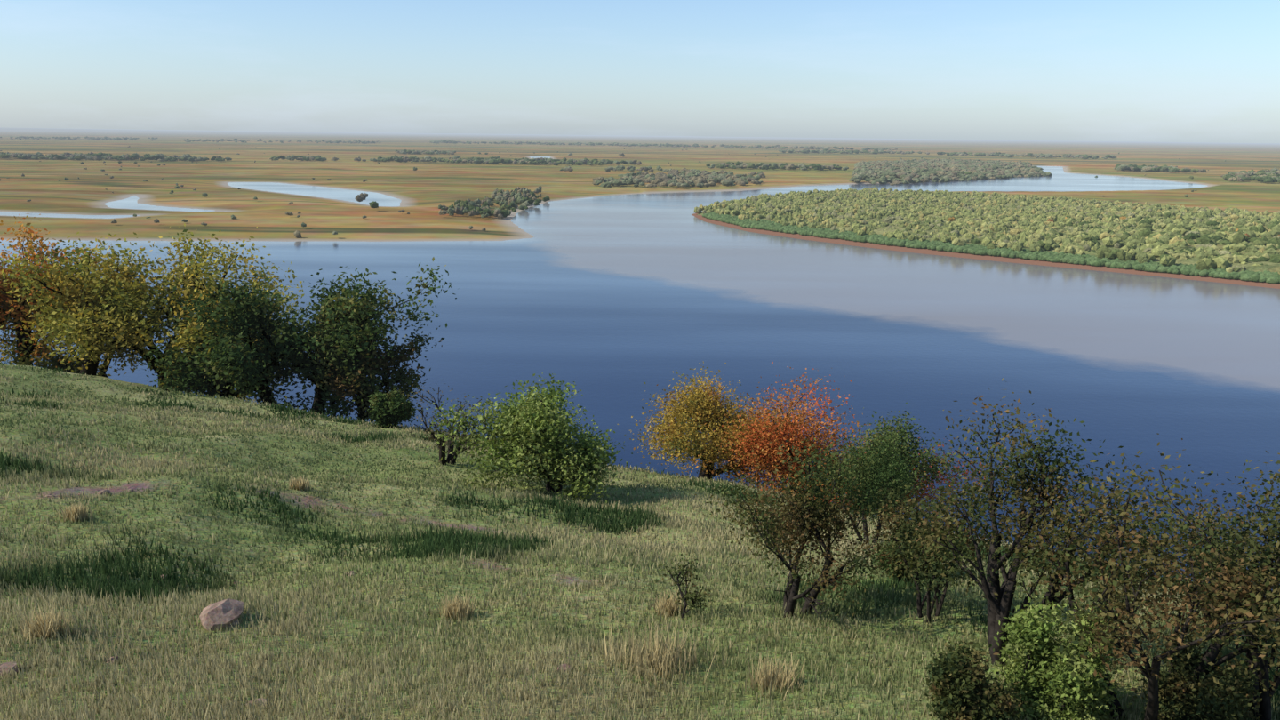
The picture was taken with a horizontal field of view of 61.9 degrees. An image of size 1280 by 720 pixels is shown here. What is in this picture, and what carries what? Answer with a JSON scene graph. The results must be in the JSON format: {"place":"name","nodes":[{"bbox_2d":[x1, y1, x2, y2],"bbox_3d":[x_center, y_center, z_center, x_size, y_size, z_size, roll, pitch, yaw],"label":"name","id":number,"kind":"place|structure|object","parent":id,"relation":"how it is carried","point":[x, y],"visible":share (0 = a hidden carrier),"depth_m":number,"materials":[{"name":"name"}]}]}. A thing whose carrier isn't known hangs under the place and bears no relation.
{"place":"outdoors","nodes":[
{"label":"outdoors","id":0,"kind":"place"},
{"bbox_2d":[0,131,1279,597],"bbox_3d":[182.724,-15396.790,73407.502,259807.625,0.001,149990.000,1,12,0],"label":"river water","id":1,"kind":"structure","parent":0,"point":[617,309],"depth_m":392.55,"materials":[{"name":"blue liquid"}]},
{"bbox_2d":[0,127,1279,719],"bbox_3d":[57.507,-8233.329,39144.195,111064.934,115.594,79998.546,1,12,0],"label":"grassy ground","id":2,"kind":"structure","parent":0,"point":[423,191],"depth_m":694.90,"materials":[{"name":"green plant"}]},
{"bbox_2d":[0,661,18,676],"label":"rock","id":3,"kind":"object","parent":2,"relation":"on","point":[7,665],"visible":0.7,"depth_m":15.70,"materials":[{"name":"grey stone"}]},
{"bbox_2d":[0,256,63,361],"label":"tree","id":4,"kind":"object","parent":2,"relation":"on","point":[4,335],"visible":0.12,"depth_m":110.80,"materials":[{"name":"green plant"}]},
{"bbox_2d":[0,212,126,367],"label":"tree","id":5,"kind":"object","parent":2,"relation":"on","point":[9,302],"visible":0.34,"depth_m":108.43,"materials":[{"name":"plant"}]},
{"bbox_2d":[0,136,157,140],"bbox_3d":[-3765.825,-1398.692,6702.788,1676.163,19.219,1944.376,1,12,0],"label":"belt","id":6,"kind":"object","parent":2,"relation":"on","point":[86,137],"visible":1,"depth_m":6629.14,"materials":[{"name":"green plant"}]},
{"bbox_2d":[0,256,158,377],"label":"tree","id":7,"kind":"object","parent":2,"relation":"on","point":[53,361],"visible":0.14,"depth_m":109.62,"materials":[{"name":"green plant"}]},
{"bbox_2d":[0,231,177,375],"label":"tree","id":8,"kind":"object","parent":2,"relation":"on","point":[76,292],"visible":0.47,"depth_m":101.13,"materials":[{"name":"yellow plant"}]},
{"bbox_2d":[98,488,110,494],"bbox_3d":[-15.116,3.757,30.107,0.302,0.220,0.322,-5,13,-24],"label":"rock","id":9,"kind":"object","parent":2,"relation":"on","point":[101,492],"visible":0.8,"depth_m":30.03,"materials":[{"name":"grey stone"}]},
{"bbox_2d":[106,656,119,663],"bbox_3d":[-8.177,4.672,16.512,0.257,0.163,0.196,1,12,0],"label":"rock","id":10,"kind":"object","parent":2,"relation":"on","point":[113,658],"visible":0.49,"depth_m":16.48,"materials":[{"name":"grey stone"}]},
{"bbox_2d":[0,223,296,391],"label":"tree","id":11,"kind":"object","parent":2,"relation":"on","point":[135,339],"visible":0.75,"depth_m":99.69,"materials":[{"name":"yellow plant"}]},
{"bbox_2d":[144,319,289,399],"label":"tree","id":12,"kind":"object","parent":2,"relation":"on","point":[186,336],"visible":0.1,"depth_m":99.70,"materials":[{"name":"green plant"}]},
{"bbox_2d":[199,598,243,631],"bbox_3d":[-7.264,4.467,18.582,0.732,0.538,0.943,1,12,0],"label":"rock","id":13,"kind":"object","parent":2,"relation":"on","point":[214,615],"visible":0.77,"depth_m":18.32,"materials":[{"name":"grey stone"}]},
{"bbox_2d":[145,259,312,404],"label":"tree","id":14,"kind":"object","parent":2,"relation":"on","point":[292,308],"visible":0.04,"depth_m":114.02,"materials":[{"name":"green plant"}]},
{"bbox_2d":[136,273,343,411],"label":"tree","id":15,"kind":"object","parent":2,"relation":"on","point":[231,366],"visible":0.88,"depth_m":96.30,"materials":[{"name":"green plant"}]},
{"bbox_2d":[245,697,266,706],"bbox_3d":[-5.331,4.797,14.831,0.281,0.177,0.228,1,12,0],"label":"rock","id":16,"kind":"object","parent":2,"relation":"on","point":[259,700],"visible":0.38,"depth_m":14.81,"materials":[{"name":"grey stone"}]},
{"bbox_2d":[183,138,380,143],"bbox_3d":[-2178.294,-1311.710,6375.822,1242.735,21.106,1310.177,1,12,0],"label":"belt","id":17,"kind":"object","parent":2,"relation":"on","point":[281,141],"visible":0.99,"depth_m":6336.77,"materials":[{"name":"green plant"}]},
{"bbox_2d":[243,256,456,420],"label":"tree","id":18,"kind":"object","parent":2,"relation":"on","point":[343,310],"visible":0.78,"depth_m":97.73,"materials":[{"name":"green plant"}]},
{"bbox_2d":[300,316,444,423],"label":"bush","id":19,"kind":"object","parent":2,"relation":"on","point":[406,382],"visible":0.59,"depth_m":98.39,"materials":[{"name":"green plant"}]},
{"bbox_2d":[360,388,419,428],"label":"bush","id":20,"kind":"object","parent":2,"relation":"on","point":[390,409],"visible":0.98,"depth_m":74.84,"materials":[{"name":"green plant"}]},
{"bbox_2d":[16,474,805,698],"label":"dry grass clumps","id":21,"kind":"object","parent":2,"relation":"on","point":[74,513],"visible":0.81,"depth_m":16.93,"materials":[{"name":"beige plant"}]},
{"bbox_2d":[400,379,492,464],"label":"tree","id":22,"kind":"object","parent":2,"relation":"on","point":[450,457],"visible":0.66,"depth_m":50.20,"materials":[{"name":"green plant"}]},
{"bbox_2d":[0,152,982,175],"bbox_3d":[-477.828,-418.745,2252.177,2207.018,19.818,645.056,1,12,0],"label":"belt","id":23,"kind":"object","parent":2,"relation":"on","point":[160,156],"visible":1,"depth_m":2346.61,"materials":[{"name":"green plant"}]},
{"bbox_2d":[438,185,550,218],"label":"distant trees","id":24,"kind":"object","parent":2,"relation":"on","point":[525,199],"visible":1,"depth_m":989.54,"materials":[{"name":"green plant"}]},
{"bbox_2d":[395,149,624,156],"bbox_3d":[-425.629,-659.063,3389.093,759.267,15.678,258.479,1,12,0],"label":"belt","id":25,"kind":"object","parent":2,"relation":"on","point":[421,152],"visible":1,"depth_m":3348.61,"materials":[{"name":"green plant"}]},
{"bbox_2d":[418,372,632,503],"bbox_3d":[-4.424,3.214,43.725,8.062,5.880,7.417,-4,13,-23],"label":"bush","id":26,"kind":"object","parent":2,"relation":"on","point":[535,428],"visible":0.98,"depth_m":42.88,"materials":[{"name":"green plant"}]},
{"bbox_2d":[557,663,570,671],"bbox_3d":[-1.159,4.725,16.265,0.203,0.146,0.160,5,13,18],"label":"rock","id":27,"kind":"object","parent":2,"relation":"on","point":[564,666],"visible":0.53,"depth_m":16.25,"materials":[{"name":"grey stone"}]},
{"bbox_2d":[0,145,1225,238],"bbox_3d":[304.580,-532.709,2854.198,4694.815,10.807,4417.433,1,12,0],"label":"marsh shrubs","id":28,"kind":"object","parent":2,"relation":"on","point":[297,234],"visible":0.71,"depth_m":985.29,"materials":[{"name":"green plant"}]},
{"bbox_2d":[64,152,1193,207],"bbox_3d":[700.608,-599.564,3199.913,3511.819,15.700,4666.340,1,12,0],"label":"plain bushes","id":29,"kind":"object","parent":2,"relation":"on","point":[361,196],"visible":0.95,"depth_m":1076.25,"materials":[{"name":"green plant"}]},
{"bbox_2d":[0,360,1279,719],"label":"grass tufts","id":30,"kind":"object","parent":2,"relation":"on","point":[466,540],"visible":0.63,"depth_m":21.39,"materials":[{"name":"green plant"}]},
{"bbox_2d":[559,165,765,187],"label":"belt","id":31,"kind":"object","parent":2,"relation":"on","point":[684,178],"visible":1,"depth_m":1533.52,"materials":[{"name":"green plant"}]},
{"bbox_2d":[429,139,897,151],"bbox_3d":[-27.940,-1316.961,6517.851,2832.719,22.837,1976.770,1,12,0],"label":"belt","id":32,"kind":"object","parent":2,"relation":"on","point":[777,146],"visible":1,"depth_m":6508.24,"materials":[{"name":"green plant"}]},
{"bbox_2d":[657,553,714,619],"bbox_3d":[0.884,4.530,20.582,0.931,1.421,1.352,-4,13,-22],"label":"shrub","id":33,"kind":"object","parent":2,"relation":"on","point":[694,598],"visible":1,"depth_m":20.59,"materials":[{"name":"green plant"}]},
{"bbox_2d":[617,361,809,486],"bbox_3d":[4.597,4.256,64.840,12.025,7.432,11.410,-4,13,-21],"label":"tree","id":34,"kind":"object","parent":2,"relation":"on","point":[697,409],"visible":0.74,"depth_m":64.07,"materials":[{"name":"yellow plant"}]},
{"bbox_2d":[694,422,906,620],"bbox_3d":[3.139,3.529,20.358,4.212,4.099,4.415,1,12,0],"label":"tree","id":35,"kind":"object","parent":2,"relation":"on","point":[772,530],"visible":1,"depth_m":20.58,"materials":[{"name":"green plant"}]},
{"bbox_2d":[803,425,922,544],"bbox_3d":[6.742,4.160,33.711,4.372,4.175,3.898,-11,16,-43],"label":"tree","id":36,"kind":"object","parent":2,"relation":"on","point":[860,472],"visible":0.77,"depth_m":33.47,"materials":[{"name":"green plant"}]},
{"bbox_2d":[702,361,1036,523],"bbox_3d":[10.365,6.408,59.919,18.649,12.058,14.718,11,16,40],"label":"tree","id":37,"kind":"object","parent":2,"relation":"on","point":[783,428],"visible":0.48,"depth_m":60.37,"materials":[{"name":"orange plant"}]},
{"bbox_2d":[824,402,963,522],"bbox_3d":[13.219,6.915,56.339,6.857,8.650,6.729,-5,13,-23],"label":"tree","id":38,"kind":"object","parent":2,"relation":"on","point":[925,460],"visible":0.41,"depth_m":55.50,"materials":[{"name":"green plant"}]},
{"bbox_2d":[866,520,942,583],"bbox_3d":[6.184,4.519,24.654,1.767,2.243,1.721,8,14,30],"label":"bush","id":39,"kind":"object","parent":2,"relation":"on","point":[892,570],"visible":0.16,"depth_m":24.42,"materials":[{"name":"green plant"}]},
{"bbox_2d":[860,469,1016,623],"bbox_3d":[5.664,3.622,19.925,2.965,3.453,2.603,1,12,0],"label":"tree","id":40,"kind":"object","parent":2,"relation":"on","point":[912,567],"visible":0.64,"depth_m":19.95,"materials":[{"name":"green plant"}]},
{"bbox_2d":[778,148,1116,159],"bbox_3d":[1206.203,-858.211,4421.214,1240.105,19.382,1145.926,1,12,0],"label":"belt","id":41,"kind":"object","parent":2,"relation":"on","point":[1024,155],"visible":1,"depth_m":4390.32,"materials":[{"name":"green plant"}]},
{"bbox_2d":[848,158,1052,184],"bbox_3d":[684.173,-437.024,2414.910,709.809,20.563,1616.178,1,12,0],"label":"thicket","id":42,"kind":"object","parent":2,"relation":"on","point":[921,170],"visible":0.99,"depth_m":2073.79,"materials":[{"name":"green plant"}]},
{"bbox_2d":[912,632,1032,719],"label":"bush","id":43,"kind":"object","parent":2,"relation":"on","point":[959,686],"visible":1,"depth_m":14.11,"materials":[{"name":"green plant"}]},
{"bbox_2d":[693,186,1279,274],"bbox_3d":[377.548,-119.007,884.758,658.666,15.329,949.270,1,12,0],"label":"island trees","id":44,"kind":"object","parent":2,"relation":"on","point":[1168,244],"visible":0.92,"depth_m":818.61,"materials":[{"name":"green plant"}]},
{"bbox_2d":[702,211,1279,283],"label":"island reeds","id":45,"kind":"object","parent":2,"relation":"on","point":[1246,275],"visible":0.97,"depth_m":637.72,"materials":[{"name":"green plant"}]},
{"bbox_2d":[985,593,1130,719],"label":"bush","id":46,"kind":"object","parent":2,"relation":"on","point":[1040,669],"visible":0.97,"depth_m":14.85,"materials":[{"name":"green plant"}]},
{"bbox_2d":[888,378,1275,666],"bbox_3d":[6.588,2.770,17.331,5.609,4.573,4.693,1,12,0],"label":"tree","id":47,"kind":"object","parent":2,"relation":"on","point":[998,597],"visible":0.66,"depth_m":16.81,"materials":[{"name":"green plant"}]},
{"bbox_2d":[975,445,1279,719],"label":"tree","id":48,"kind":"object","parent":2,"relation":"on","point":[1108,592],"visible":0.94,"depth_m":13.68,"materials":[{"name":"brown plant"}]},
{"bbox_2d":[1096,432,1279,719],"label":"tree","id":49,"kind":"object","parent":2,"relation":"on","point":[1264,708],"visible":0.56,"depth_m":14.76,"materials":[{"name":"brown plant"}]},
{"bbox_2d":[1114,495,1277,643],"bbox_3d":[11.080,4.099,19.851,3.370,3.076,4.533,-4,13,-22],"label":"tree","id":50,"kind":"object","parent":2,"relation":"on","point":[1197,544],"visible":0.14,"depth_m":20.26,"materials":[{"name":"green plant"}]},
{"bbox_2d":[1112,163,1279,173],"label":"belt","id":51,"kind":"object","parent":2,"relation":"on","point":[1148,168],"visible":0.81,"depth_m":2382.21,"materials":[{"name":"green plant"}]},
{"bbox_2d":[1132,625,1275,719],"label":"bush","id":52,"kind":"object","parent":2,"relation":"on","point":[1207,698],"visible":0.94,"depth_m":14.48,"materials":[{"name":"green plant"}]},
{"bbox_2d":[1220,170,1279,183],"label":"thicket","id":53,"kind":"object","parent":2,"relation":"on","point":[1272,176],"visible":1,"depth_m":1890.84,"materials":[{"name":"green plant"}]},
{"bbox_2d":[0,0,1279,143],"label":"sky","id":54,"kind":"structure","parent":0,"point":[1074,70],"materials":[{"name":"blue"}]}
]}

